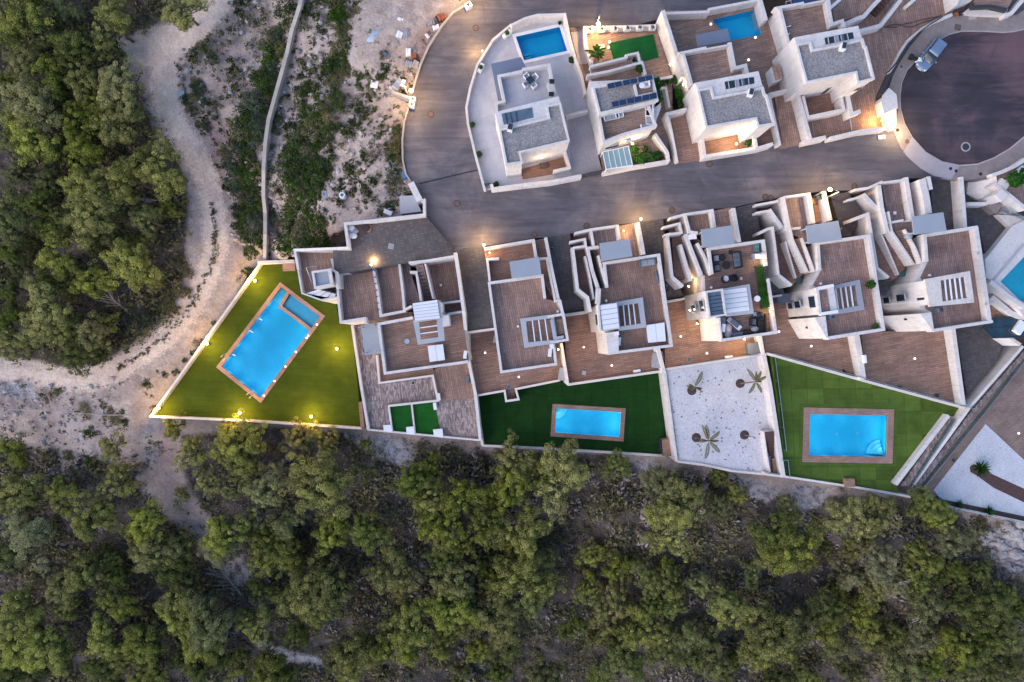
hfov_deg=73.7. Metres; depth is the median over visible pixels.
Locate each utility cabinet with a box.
[409,102,415,108]
[410,96,416,103]
[464,1,472,11]
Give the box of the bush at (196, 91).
[189,80,205,95]
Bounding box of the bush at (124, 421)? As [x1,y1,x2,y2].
[121,417,128,425]
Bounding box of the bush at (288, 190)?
[285,187,295,196]
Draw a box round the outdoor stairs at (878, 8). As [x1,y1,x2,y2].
[869,0,890,17]
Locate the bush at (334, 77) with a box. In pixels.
[326,73,343,88]
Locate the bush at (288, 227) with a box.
[281,218,295,237]
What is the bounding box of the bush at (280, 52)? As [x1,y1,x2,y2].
[276,46,284,58]
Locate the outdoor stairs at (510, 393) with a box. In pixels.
[506,389,514,397]
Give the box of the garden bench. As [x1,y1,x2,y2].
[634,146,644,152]
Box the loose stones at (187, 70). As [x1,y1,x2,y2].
[0,0,421,476]
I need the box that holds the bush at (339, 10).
[329,1,345,19]
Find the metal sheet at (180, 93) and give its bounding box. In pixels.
[177,90,184,102]
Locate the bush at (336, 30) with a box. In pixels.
[329,22,343,34]
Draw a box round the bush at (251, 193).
[246,184,260,199]
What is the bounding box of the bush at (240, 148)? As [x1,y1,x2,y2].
[230,139,247,152]
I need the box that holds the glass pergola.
[600,146,632,172]
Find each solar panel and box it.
[607,82,614,88]
[611,101,618,107]
[614,81,621,87]
[619,99,626,105]
[622,79,629,85]
[626,97,634,104]
[630,78,637,83]
[634,96,641,102]
[637,76,645,81]
[641,94,649,100]
[645,75,652,80]
[649,93,656,99]
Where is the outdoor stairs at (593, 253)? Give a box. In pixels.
[590,250,600,287]
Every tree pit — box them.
[687,387,695,394]
[692,433,700,441]
[736,379,744,387]
[740,430,748,438]
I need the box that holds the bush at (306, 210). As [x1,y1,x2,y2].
[303,206,313,218]
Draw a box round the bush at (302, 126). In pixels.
[296,120,306,131]
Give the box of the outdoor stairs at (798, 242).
[794,237,809,271]
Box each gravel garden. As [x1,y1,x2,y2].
[666,357,772,471]
[934,424,1023,515]
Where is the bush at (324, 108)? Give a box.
[318,102,331,114]
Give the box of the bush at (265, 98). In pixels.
[260,92,271,102]
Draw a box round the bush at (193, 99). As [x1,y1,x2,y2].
[189,93,201,102]
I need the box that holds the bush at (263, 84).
[249,69,275,97]
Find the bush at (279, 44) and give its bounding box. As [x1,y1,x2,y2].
[274,39,285,51]
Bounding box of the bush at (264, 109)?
[260,105,268,115]
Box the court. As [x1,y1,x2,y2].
[333,218,454,273]
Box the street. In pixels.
[403,0,1023,248]
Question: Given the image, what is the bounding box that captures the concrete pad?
[400,195,422,215]
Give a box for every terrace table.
[719,254,725,260]
[722,261,729,268]
[754,296,760,301]
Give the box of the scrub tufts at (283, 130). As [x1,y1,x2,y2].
[0,0,429,535]
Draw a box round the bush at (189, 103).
[184,101,194,114]
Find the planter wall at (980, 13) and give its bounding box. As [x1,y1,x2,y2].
[962,8,1007,17]
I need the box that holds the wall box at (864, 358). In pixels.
[861,355,866,362]
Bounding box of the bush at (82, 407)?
[78,401,87,410]
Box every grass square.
[390,405,412,431]
[414,402,439,434]
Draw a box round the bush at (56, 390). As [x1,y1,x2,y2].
[53,387,62,396]
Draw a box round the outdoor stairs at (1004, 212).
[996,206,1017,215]
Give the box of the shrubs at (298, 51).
[32,1,1022,680]
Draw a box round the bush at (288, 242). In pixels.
[282,231,293,245]
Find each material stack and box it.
[370,80,377,88]
[391,40,398,48]
[391,78,401,91]
[396,30,402,37]
[400,79,405,87]
[403,30,408,37]
[405,60,412,68]
[406,48,410,56]
[411,52,416,59]
[412,60,419,68]
[428,20,434,25]
[432,24,438,31]
[437,13,445,22]
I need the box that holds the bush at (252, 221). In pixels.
[242,212,262,233]
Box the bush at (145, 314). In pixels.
[134,308,158,328]
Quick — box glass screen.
[657,438,661,453]
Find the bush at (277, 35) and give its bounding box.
[268,25,284,45]
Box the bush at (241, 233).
[235,227,247,238]
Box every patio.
[468,23,593,190]
[570,27,671,170]
[665,9,798,163]
[766,0,953,138]
[830,0,873,21]
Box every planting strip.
[933,496,1023,520]
[970,464,1023,501]
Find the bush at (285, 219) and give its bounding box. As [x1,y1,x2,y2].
[277,206,298,226]
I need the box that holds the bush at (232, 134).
[226,118,250,140]
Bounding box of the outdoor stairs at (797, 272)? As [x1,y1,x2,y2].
[789,250,801,276]
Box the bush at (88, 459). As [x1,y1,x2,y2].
[85,454,98,468]
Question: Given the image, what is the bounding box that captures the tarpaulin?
[367,30,379,41]
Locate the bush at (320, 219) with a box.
[309,212,328,232]
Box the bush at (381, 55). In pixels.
[379,51,387,59]
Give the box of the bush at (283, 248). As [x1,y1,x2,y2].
[273,240,290,257]
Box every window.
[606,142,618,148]
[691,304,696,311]
[698,299,704,311]
[787,302,793,309]
[794,300,801,308]
[808,295,815,307]
[883,296,890,303]
[896,293,905,301]
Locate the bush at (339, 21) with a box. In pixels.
[330,11,348,29]
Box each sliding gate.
[351,269,373,273]
[426,216,454,249]
[582,170,601,177]
[875,71,892,98]
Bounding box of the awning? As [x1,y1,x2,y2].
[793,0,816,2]
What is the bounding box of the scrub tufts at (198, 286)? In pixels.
[116,202,219,371]
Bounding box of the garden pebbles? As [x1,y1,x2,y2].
[668,366,761,470]
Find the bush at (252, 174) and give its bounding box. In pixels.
[242,165,259,185]
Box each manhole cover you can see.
[388,243,393,248]
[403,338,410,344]
[427,111,433,117]
[454,200,460,206]
[473,25,478,30]
[583,223,589,228]
[669,207,674,213]
[706,161,712,166]
[762,194,767,199]
[768,195,773,200]
[851,183,857,188]
[954,24,960,30]
[961,142,970,151]
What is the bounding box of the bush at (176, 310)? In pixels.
[171,306,181,315]
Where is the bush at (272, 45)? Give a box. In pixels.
[256,39,281,62]
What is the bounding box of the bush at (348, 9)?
[343,5,356,17]
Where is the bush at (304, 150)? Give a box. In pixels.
[297,140,315,160]
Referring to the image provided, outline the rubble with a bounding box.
[392,51,419,83]
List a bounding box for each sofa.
[603,113,619,121]
[615,111,623,117]
[639,257,655,266]
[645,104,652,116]
[646,108,653,124]
[731,331,744,336]
[732,251,742,268]
[742,329,752,334]
[757,314,766,332]
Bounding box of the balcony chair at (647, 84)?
[644,80,650,88]
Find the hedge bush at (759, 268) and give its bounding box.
[754,265,763,273]
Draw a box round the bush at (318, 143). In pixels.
[311,139,323,151]
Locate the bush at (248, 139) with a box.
[242,125,261,142]
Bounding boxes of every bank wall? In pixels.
[966,176,996,199]
[993,215,1023,227]
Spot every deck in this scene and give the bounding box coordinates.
[354,324,478,438]
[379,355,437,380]
[435,363,473,400]
[471,331,565,393]
[563,313,658,382]
[660,300,754,367]
[762,303,842,372]
[843,312,883,376]
[861,331,954,403]
[897,345,1023,496]
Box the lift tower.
[306,268,343,297]
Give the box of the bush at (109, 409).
[106,405,113,415]
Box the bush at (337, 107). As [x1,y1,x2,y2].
[331,100,344,113]
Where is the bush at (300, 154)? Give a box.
[294,149,306,162]
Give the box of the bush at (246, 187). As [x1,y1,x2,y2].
[238,179,252,191]
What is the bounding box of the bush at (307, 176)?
[300,168,312,181]
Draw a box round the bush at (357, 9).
[352,6,361,14]
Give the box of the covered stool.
[751,326,758,331]
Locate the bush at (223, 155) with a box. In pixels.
[216,144,232,162]
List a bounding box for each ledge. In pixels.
[898,416,953,485]
[911,350,1023,485]
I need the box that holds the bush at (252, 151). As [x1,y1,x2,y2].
[245,144,255,157]
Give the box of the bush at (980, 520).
[975,514,987,527]
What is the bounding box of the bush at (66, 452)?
[62,450,73,459]
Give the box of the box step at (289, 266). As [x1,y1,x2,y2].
[282,263,295,270]
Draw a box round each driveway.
[455,246,493,330]
[547,233,583,313]
[568,114,601,174]
[640,219,683,299]
[671,113,699,162]
[735,203,784,298]
[773,95,800,147]
[806,192,862,246]
[911,180,953,238]
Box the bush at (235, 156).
[229,147,243,160]
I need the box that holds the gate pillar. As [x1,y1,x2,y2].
[976,189,1007,204]
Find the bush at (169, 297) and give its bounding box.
[164,296,175,306]
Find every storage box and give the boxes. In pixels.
[745,342,760,354]
[773,293,790,303]
[880,287,891,296]
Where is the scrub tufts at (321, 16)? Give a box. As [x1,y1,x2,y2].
[177,0,417,257]
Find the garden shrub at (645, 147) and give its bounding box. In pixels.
[641,145,648,152]
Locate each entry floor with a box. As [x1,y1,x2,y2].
[484,243,552,296]
[535,239,546,257]
[545,287,559,300]
[570,234,589,297]
[593,222,643,262]
[663,219,687,280]
[687,207,732,249]
[757,206,796,284]
[785,197,841,245]
[812,196,821,223]
[851,192,898,280]
[881,183,912,232]
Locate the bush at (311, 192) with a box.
[303,175,324,198]
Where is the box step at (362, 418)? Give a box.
[358,401,365,427]
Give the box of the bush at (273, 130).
[271,124,280,135]
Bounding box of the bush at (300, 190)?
[292,182,305,194]
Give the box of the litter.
[383,156,399,196]
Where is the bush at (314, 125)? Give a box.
[306,112,323,130]
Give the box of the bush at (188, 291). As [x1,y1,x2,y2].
[179,287,192,299]
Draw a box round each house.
[358,300,471,374]
[488,257,568,372]
[588,239,672,354]
[676,225,777,341]
[783,221,884,339]
[880,212,992,331]
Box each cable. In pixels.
[883,16,937,27]
[885,15,940,26]
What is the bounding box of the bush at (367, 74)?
[363,70,370,80]
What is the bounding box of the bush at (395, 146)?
[387,142,400,153]
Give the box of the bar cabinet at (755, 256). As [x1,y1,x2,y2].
[751,252,762,259]
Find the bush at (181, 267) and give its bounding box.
[178,261,189,273]
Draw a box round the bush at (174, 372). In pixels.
[171,368,179,376]
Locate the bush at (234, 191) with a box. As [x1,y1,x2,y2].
[228,182,245,200]
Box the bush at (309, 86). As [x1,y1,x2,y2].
[302,80,317,95]
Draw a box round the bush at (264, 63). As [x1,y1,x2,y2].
[259,53,277,70]
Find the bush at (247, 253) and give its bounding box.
[243,245,258,260]
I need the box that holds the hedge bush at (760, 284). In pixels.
[757,280,766,288]
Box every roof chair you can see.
[522,81,528,88]
[523,72,529,79]
[531,82,537,89]
[532,72,538,80]
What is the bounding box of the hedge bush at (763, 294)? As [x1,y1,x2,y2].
[759,290,767,298]
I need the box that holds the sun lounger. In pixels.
[726,317,741,330]
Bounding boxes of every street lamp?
[403,84,412,95]
[827,187,839,197]
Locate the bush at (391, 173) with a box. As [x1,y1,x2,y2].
[385,169,393,179]
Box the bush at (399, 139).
[393,135,400,141]
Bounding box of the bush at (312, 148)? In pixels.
[309,142,318,153]
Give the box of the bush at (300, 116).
[296,106,307,123]
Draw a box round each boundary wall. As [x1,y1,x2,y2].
[149,415,362,428]
[150,264,262,415]
[257,259,295,264]
[351,325,369,429]
[368,429,478,440]
[376,355,438,406]
[388,407,392,431]
[411,404,415,434]
[454,252,481,440]
[468,328,493,333]
[474,399,483,445]
[477,379,559,401]
[482,444,663,456]
[558,343,568,384]
[565,311,586,316]
[567,370,660,385]
[653,348,665,373]
[658,351,677,461]
[665,354,763,370]
[667,298,684,302]
[676,460,763,474]
[754,336,764,354]
[757,354,785,476]
[760,430,770,472]
[761,471,910,497]
[765,352,964,408]
[848,335,865,379]
[891,414,949,485]
[912,345,1023,484]
[925,500,1023,522]
[944,329,965,404]
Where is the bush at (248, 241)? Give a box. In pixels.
[238,229,261,252]
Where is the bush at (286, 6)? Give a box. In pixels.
[273,0,296,24]
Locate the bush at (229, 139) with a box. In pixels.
[226,137,237,148]
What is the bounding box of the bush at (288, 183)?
[278,173,299,190]
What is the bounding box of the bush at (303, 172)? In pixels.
[289,165,305,181]
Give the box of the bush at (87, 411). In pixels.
[82,408,92,416]
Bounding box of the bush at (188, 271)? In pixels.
[182,268,194,279]
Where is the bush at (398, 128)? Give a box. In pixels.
[391,124,401,131]
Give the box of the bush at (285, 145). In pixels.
[281,142,292,156]
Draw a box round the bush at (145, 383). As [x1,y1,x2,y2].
[141,377,152,388]
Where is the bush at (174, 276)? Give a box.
[169,273,180,281]
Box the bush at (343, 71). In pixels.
[336,65,350,81]
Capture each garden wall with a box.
[293,199,427,270]
[298,271,336,303]
[336,288,364,324]
[363,317,380,323]
[372,268,408,316]
[398,264,413,311]
[409,255,454,268]
[410,271,431,301]
[424,264,435,299]
[442,300,460,304]
[465,24,509,191]
[484,239,531,250]
[486,257,498,281]
[490,174,581,192]
[510,13,562,32]
[532,239,536,257]
[540,257,555,299]
[544,237,559,299]
[562,13,586,98]
[565,110,587,119]
[569,238,586,250]
[570,247,591,314]
[573,225,615,236]
[582,29,592,65]
[583,24,655,31]
[583,256,594,300]
[584,245,599,291]
[588,229,594,245]
[596,255,604,287]
[601,160,668,176]
[615,225,620,240]
[634,222,644,255]
[651,133,669,161]
[656,10,683,88]
[660,75,672,80]
[661,87,670,111]
[661,108,686,120]
[661,112,677,162]
[661,222,682,238]
[663,232,683,289]
[666,0,757,19]
[666,210,709,222]
[676,244,691,283]
[679,213,697,234]
[681,234,702,278]
[692,242,711,275]
[708,209,715,227]
[728,208,740,242]
[751,0,767,30]
[752,200,777,209]
[752,209,771,216]
[752,226,779,277]
[758,209,783,231]
[767,89,786,98]
[767,275,791,288]
[768,94,780,148]
[771,196,790,233]
[779,241,796,278]
[780,230,807,272]
[783,193,805,198]
[800,238,814,273]
[803,193,815,224]
[811,191,831,223]
[843,193,864,202]
[843,212,872,236]
[845,0,879,27]
[848,181,882,195]
[854,194,877,214]
[859,0,901,35]
[863,185,888,236]
[871,233,889,279]
[874,234,898,275]
[879,178,907,184]
[883,211,914,265]
[885,16,942,73]
[887,13,952,73]
[887,219,903,223]
[900,177,913,221]
[902,0,915,9]
[902,229,921,266]
[909,178,931,215]
[922,176,932,190]
[950,177,966,228]
[965,3,1006,12]
[965,201,989,207]
[984,182,1023,213]
[986,158,1023,178]
[987,280,1023,308]
[989,295,1023,319]
[992,244,1023,280]
[992,338,1020,345]
[999,0,1023,19]
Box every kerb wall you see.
[401,108,410,182]
[412,5,464,91]
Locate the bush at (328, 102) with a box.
[323,95,334,105]
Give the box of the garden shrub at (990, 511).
[982,504,994,516]
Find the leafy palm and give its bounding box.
[584,43,605,60]
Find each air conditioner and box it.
[463,350,467,358]
[548,349,551,356]
[558,367,564,380]
[651,353,659,367]
[688,234,696,239]
[720,317,725,324]
[721,324,725,331]
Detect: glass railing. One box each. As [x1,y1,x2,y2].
[666,353,761,367]
[772,357,786,450]
[777,354,974,408]
[909,419,955,486]
[925,363,1023,486]
[952,506,1022,522]
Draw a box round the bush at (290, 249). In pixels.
[286,241,304,254]
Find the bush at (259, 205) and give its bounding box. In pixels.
[249,195,262,208]
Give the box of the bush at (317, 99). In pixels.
[311,92,324,106]
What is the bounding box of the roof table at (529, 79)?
[526,76,534,83]
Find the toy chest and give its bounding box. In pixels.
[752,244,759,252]
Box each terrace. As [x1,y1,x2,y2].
[299,253,336,297]
[341,272,413,321]
[377,266,402,313]
[402,265,419,305]
[428,261,459,301]
[445,303,461,312]
[969,0,1011,7]
[980,203,1001,214]
[983,214,1023,315]
[990,305,1006,317]
[996,163,1023,203]
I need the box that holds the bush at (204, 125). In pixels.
[201,120,212,131]
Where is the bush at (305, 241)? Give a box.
[300,235,313,247]
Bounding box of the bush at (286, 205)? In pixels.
[283,196,307,218]
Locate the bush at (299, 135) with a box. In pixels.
[289,122,310,148]
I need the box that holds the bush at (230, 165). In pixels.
[220,155,237,172]
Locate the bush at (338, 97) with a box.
[329,90,345,106]
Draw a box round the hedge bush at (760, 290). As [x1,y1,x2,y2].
[758,285,766,293]
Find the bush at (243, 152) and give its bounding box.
[239,150,248,159]
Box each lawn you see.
[156,264,361,426]
[479,373,665,453]
[609,34,658,60]
[766,356,957,492]
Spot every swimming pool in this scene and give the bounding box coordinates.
[216,282,324,402]
[512,23,569,63]
[550,404,625,441]
[707,7,763,43]
[802,407,893,463]
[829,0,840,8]
[1001,257,1023,300]
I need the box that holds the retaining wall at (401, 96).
[391,90,409,101]
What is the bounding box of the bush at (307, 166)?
[304,158,314,172]
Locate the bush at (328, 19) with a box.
[324,9,338,22]
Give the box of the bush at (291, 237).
[289,231,299,243]
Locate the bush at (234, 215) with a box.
[228,202,241,219]
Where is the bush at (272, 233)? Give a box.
[268,229,277,239]
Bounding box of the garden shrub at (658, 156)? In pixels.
[653,150,662,160]
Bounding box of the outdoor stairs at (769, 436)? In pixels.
[762,430,774,456]
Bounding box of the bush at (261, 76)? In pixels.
[258,68,270,78]
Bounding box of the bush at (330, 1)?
[327,0,341,8]
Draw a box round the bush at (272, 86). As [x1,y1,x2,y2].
[268,81,275,90]
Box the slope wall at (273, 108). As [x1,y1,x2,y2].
[262,0,306,260]
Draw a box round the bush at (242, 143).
[234,132,250,145]
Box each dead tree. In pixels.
[95,291,123,308]
[140,197,159,204]
[205,568,241,594]
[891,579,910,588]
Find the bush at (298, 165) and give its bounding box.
[286,154,305,175]
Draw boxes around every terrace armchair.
[711,254,719,262]
[713,264,719,272]
[749,318,756,325]
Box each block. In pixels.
[383,424,391,431]
[406,426,414,434]
[433,428,442,437]
[875,88,897,117]
[881,109,896,132]
[1011,320,1023,334]
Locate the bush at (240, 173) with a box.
[231,164,245,178]
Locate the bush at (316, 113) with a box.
[312,103,324,116]
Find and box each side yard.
[878,280,893,294]
[956,324,1001,393]
[964,183,1004,253]
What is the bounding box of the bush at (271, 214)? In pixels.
[268,210,277,220]
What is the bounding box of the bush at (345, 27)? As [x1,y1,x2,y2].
[342,20,352,33]
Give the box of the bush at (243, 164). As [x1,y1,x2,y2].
[239,160,248,170]
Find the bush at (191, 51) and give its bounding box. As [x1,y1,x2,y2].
[187,47,198,55]
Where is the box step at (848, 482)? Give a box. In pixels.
[843,478,854,486]
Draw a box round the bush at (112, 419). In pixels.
[108,413,122,425]
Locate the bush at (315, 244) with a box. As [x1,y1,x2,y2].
[303,236,328,247]
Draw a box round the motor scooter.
[908,54,924,62]
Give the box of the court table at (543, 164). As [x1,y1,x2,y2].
[539,162,547,167]
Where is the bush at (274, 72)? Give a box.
[265,63,279,78]
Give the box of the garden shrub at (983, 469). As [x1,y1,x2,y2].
[973,460,990,477]
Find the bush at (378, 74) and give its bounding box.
[375,70,382,80]
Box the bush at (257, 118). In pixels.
[244,102,265,123]
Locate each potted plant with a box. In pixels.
[476,151,482,157]
[477,63,484,73]
[502,29,511,39]
[568,56,573,63]
[586,27,592,33]
[598,27,604,32]
[611,26,617,32]
[623,26,630,31]
[631,57,637,62]
[635,64,642,72]
[636,25,642,31]
[648,25,655,30]
[659,80,665,85]
[671,74,677,84]
[674,85,680,91]
[675,91,681,98]
[678,102,683,107]
[744,139,751,146]
[815,192,824,199]
[865,280,875,288]
[872,323,878,328]
[1005,170,1023,187]
[1015,165,1023,172]
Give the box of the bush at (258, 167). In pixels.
[253,161,261,171]
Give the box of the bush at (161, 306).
[158,298,175,314]
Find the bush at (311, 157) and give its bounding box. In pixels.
[301,150,317,164]
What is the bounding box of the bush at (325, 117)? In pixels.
[321,111,333,125]
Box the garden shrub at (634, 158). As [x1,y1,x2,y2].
[631,153,638,163]
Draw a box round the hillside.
[0,0,1023,681]
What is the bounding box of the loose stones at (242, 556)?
[144,449,252,580]
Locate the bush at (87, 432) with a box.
[82,425,94,440]
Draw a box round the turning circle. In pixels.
[900,30,1023,164]
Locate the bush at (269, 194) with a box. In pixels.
[267,190,275,198]
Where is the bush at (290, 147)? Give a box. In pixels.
[286,138,305,152]
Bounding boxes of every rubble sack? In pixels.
[348,225,354,231]
[349,233,356,238]
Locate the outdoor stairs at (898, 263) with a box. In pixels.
[884,236,904,272]
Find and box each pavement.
[889,10,1023,104]
[893,98,911,151]
[903,138,959,179]
[949,139,1023,180]
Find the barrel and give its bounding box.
[339,192,346,199]
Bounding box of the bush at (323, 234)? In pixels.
[316,228,333,240]
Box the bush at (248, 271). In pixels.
[242,267,253,276]
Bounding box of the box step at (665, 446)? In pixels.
[659,437,670,455]
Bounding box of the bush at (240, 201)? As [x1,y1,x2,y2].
[237,193,247,203]
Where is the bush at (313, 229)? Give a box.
[309,225,321,236]
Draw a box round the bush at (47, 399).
[44,396,51,403]
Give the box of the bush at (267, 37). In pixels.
[256,26,276,49]
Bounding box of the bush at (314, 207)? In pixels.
[310,204,316,212]
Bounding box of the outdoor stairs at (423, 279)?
[416,264,431,300]
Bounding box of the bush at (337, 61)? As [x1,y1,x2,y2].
[331,57,345,72]
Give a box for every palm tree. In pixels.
[686,372,702,390]
[696,425,719,458]
[740,369,765,393]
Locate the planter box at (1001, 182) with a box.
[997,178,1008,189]
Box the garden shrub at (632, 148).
[630,145,638,154]
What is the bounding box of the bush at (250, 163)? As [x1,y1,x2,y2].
[245,153,259,169]
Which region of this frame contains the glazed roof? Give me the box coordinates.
[981,317,1023,337]
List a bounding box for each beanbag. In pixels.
[724,331,731,337]
[725,323,731,331]
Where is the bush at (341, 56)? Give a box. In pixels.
[332,49,348,62]
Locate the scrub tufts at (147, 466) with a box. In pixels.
[142,436,255,581]
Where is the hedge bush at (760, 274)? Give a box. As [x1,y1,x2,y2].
[756,270,765,279]
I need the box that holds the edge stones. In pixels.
[667,378,678,458]
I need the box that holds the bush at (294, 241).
[293,233,306,246]
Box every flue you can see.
[826,315,834,319]
[933,307,943,312]
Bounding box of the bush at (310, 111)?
[307,108,315,120]
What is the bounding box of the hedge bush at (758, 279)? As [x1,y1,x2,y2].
[757,275,765,283]
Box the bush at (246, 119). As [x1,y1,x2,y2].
[231,103,257,131]
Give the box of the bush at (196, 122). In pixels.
[194,120,201,128]
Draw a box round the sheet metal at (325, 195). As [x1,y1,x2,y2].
[321,191,327,199]
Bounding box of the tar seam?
[420,169,477,183]
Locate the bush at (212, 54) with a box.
[205,51,215,61]
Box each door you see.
[766,68,772,78]
[767,75,774,85]
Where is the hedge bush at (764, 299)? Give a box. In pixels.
[760,296,768,303]
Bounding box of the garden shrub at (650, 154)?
[646,151,656,162]
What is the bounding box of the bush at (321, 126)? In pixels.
[319,119,330,132]
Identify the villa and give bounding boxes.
[491,57,570,178]
[586,51,663,155]
[676,29,774,161]
[768,0,885,146]
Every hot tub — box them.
[428,344,444,361]
[646,323,665,342]
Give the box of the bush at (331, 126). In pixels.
[325,123,338,134]
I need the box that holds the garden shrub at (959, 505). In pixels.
[954,500,965,510]
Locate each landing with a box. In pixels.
[770,457,777,473]
[793,277,801,284]
[897,270,905,277]
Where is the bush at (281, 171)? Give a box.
[278,163,294,179]
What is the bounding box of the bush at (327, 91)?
[324,89,337,98]
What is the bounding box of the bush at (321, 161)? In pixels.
[308,155,327,172]
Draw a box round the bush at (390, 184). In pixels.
[383,180,396,189]
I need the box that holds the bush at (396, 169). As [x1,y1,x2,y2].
[393,167,401,175]
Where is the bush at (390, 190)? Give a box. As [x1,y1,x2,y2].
[387,187,397,196]
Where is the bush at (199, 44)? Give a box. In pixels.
[196,40,208,49]
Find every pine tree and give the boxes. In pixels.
[0,0,56,44]
[0,19,31,56]
[0,67,21,101]
[0,71,64,134]
[0,104,30,138]
[0,138,35,162]
[0,159,35,192]
[0,181,26,215]
[0,202,42,250]
[0,240,25,266]
[0,276,25,302]
[0,298,28,329]
[0,323,31,360]
[0,433,31,471]
[0,473,46,523]
[0,500,55,573]
[0,538,28,571]
[0,583,46,640]
[0,617,68,674]
[0,632,23,674]
[0,658,27,681]
[2,37,43,85]
[3,113,61,166]
[4,253,33,281]
[7,491,46,522]
[13,310,66,348]
[14,231,37,252]
[15,189,60,225]
[16,336,43,360]
[19,264,58,294]
[20,661,53,681]
[22,618,74,677]
[24,275,81,333]
[28,26,62,53]
[28,51,71,101]
[29,209,61,237]
[30,162,65,195]
[33,223,80,281]
[39,0,70,33]
[40,135,76,162]
[43,474,81,518]
[44,568,79,611]
[47,202,75,235]
[47,642,79,675]
[49,0,86,22]
[49,25,101,68]
[50,311,84,348]
[50,597,81,620]
[52,337,96,377]
[53,91,78,118]
[56,163,112,210]
[56,549,103,598]
[57,278,81,302]
[59,99,103,145]
[62,130,107,191]
[62,181,122,249]
[63,55,103,105]
[65,489,119,542]
[67,259,116,299]
[73,310,111,356]
[78,91,114,118]
[78,649,118,681]
[84,235,107,259]
[84,610,126,661]
[87,105,141,146]
[88,346,112,367]
[89,0,136,60]
[90,592,141,622]
[91,127,113,145]
[92,313,118,334]
[92,576,127,605]
[94,459,140,501]
[95,538,124,570]
[96,54,146,122]
[96,143,156,204]
[97,424,126,464]
[98,236,163,291]
[98,562,134,590]
[99,34,127,61]
[99,223,132,251]
[100,665,125,681]
[104,639,148,674]
[107,94,146,127]
[117,199,143,221]
[118,526,143,546]
[120,620,167,674]
[124,497,167,546]
[126,657,168,681]
[127,203,164,244]
[128,531,191,572]
[130,231,154,253]
[134,129,188,201]
[144,272,163,293]
[150,549,195,593]
[153,591,195,643]
[157,578,199,629]
[158,198,180,217]
[158,526,197,566]
[160,0,215,32]
[162,410,185,441]
[168,646,185,670]
[171,432,210,471]
[171,486,190,512]
[171,615,221,666]
[173,559,205,595]
[181,588,239,655]
[183,654,223,681]
[192,467,228,498]
[196,531,250,568]
[197,591,222,611]
[198,506,256,559]
[207,408,267,466]
[210,649,231,672]
[211,417,237,451]
[218,446,267,481]
[218,481,241,501]
[224,647,257,681]
[235,465,256,495]
[235,603,270,644]
[242,460,286,511]
[242,645,291,681]
[245,577,285,602]
[246,519,294,576]
[253,506,311,539]
[253,546,302,578]
[264,515,301,555]
[268,580,303,608]
[269,662,301,681]
[271,451,355,520]
[275,551,345,626]
[276,618,311,648]
[278,417,321,451]
[284,547,312,573]
[297,554,355,619]
[299,582,352,629]
[303,544,335,573]
[306,424,339,453]
[311,510,350,556]
[317,643,342,676]
[327,627,392,681]
[329,526,351,549]
[336,657,370,681]
[342,511,393,555]
[357,437,376,455]
[357,462,376,484]
[361,544,425,594]
[362,621,432,667]
[366,619,393,657]
[377,589,434,655]
[386,571,414,604]
[387,461,443,506]
[413,468,446,517]
[413,491,466,546]
[418,449,442,476]
[420,556,480,597]
[422,546,457,574]
[423,589,481,635]
[424,519,459,554]
[427,628,457,659]
[439,570,475,600]
[440,476,493,516]
[449,662,472,681]
[450,596,480,640]
[451,527,479,560]
[458,496,503,546]
[464,635,494,668]
[466,586,520,643]
[472,562,501,595]
[474,613,521,649]
[478,547,503,570]
[481,491,513,523]
[484,505,553,557]
[484,659,516,681]
[487,458,535,512]
[488,549,567,604]
[489,428,538,483]
[489,632,526,665]
[498,528,530,559]
[510,545,561,571]
[513,565,553,621]
[522,654,572,681]
[529,443,558,491]
[534,438,590,525]
[556,607,589,641]
[571,583,602,606]
[573,568,603,597]
[574,536,608,567]
[583,630,603,651]
[584,664,615,681]
[585,638,644,681]
[587,607,622,643]
[594,447,631,480]
[594,580,635,622]
[600,552,642,585]
[603,624,627,652]
[612,604,671,650]
[634,562,666,601]
[634,631,683,670]
[638,459,680,497]
[639,524,667,556]
[639,593,668,617]
[642,492,695,562]
[643,623,668,655]
[644,463,668,489]
[644,475,709,527]
[648,564,684,598]
[648,616,683,652]
[657,555,675,577]
[662,583,688,620]
[666,618,721,653]
[678,571,713,598]
[679,643,707,674]
[697,577,746,618]
[702,635,734,681]
[705,493,732,524]
[706,586,767,633]
[708,468,729,486]
[711,659,737,681]
[724,648,750,671]
[726,481,747,505]
[736,599,807,664]
[737,635,771,674]
[739,554,761,592]
[746,506,797,560]
[754,545,805,576]
[756,516,830,575]
[762,664,793,681]
[770,624,797,668]
[772,491,805,531]
[790,540,819,573]
[791,664,824,681]
[796,604,845,649]
[800,586,845,630]
[814,630,873,668]
[816,541,833,560]
[822,496,885,542]
[822,581,849,607]
[828,558,868,590]
[834,592,879,628]
[834,659,865,681]
[838,533,874,563]
[845,492,902,537]
[846,613,884,651]
[858,575,887,612]
[859,540,899,585]
[866,628,890,656]
[881,648,922,681]
[882,614,911,646]
[883,571,910,596]
[900,536,945,581]
[903,584,946,629]
[903,610,941,660]
[904,568,933,594]
[906,485,952,521]
[910,647,950,681]
[913,503,958,533]
[927,523,978,558]
[931,621,972,671]
[932,558,969,586]
[941,584,971,615]
[943,663,986,681]
[950,636,992,671]
[955,601,977,631]
[956,581,1014,635]
[964,559,993,584]
[971,622,1006,654]
[977,662,1004,681]
[985,580,1017,612]
[986,618,1023,654]
[987,647,1023,681]
[1002,592,1023,622]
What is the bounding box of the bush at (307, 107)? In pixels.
[301,103,313,116]
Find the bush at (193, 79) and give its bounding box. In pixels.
[188,76,200,89]
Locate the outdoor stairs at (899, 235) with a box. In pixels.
[893,229,915,263]
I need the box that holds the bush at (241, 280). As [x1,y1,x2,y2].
[236,274,246,284]
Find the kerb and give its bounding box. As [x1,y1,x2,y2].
[900,29,1023,165]

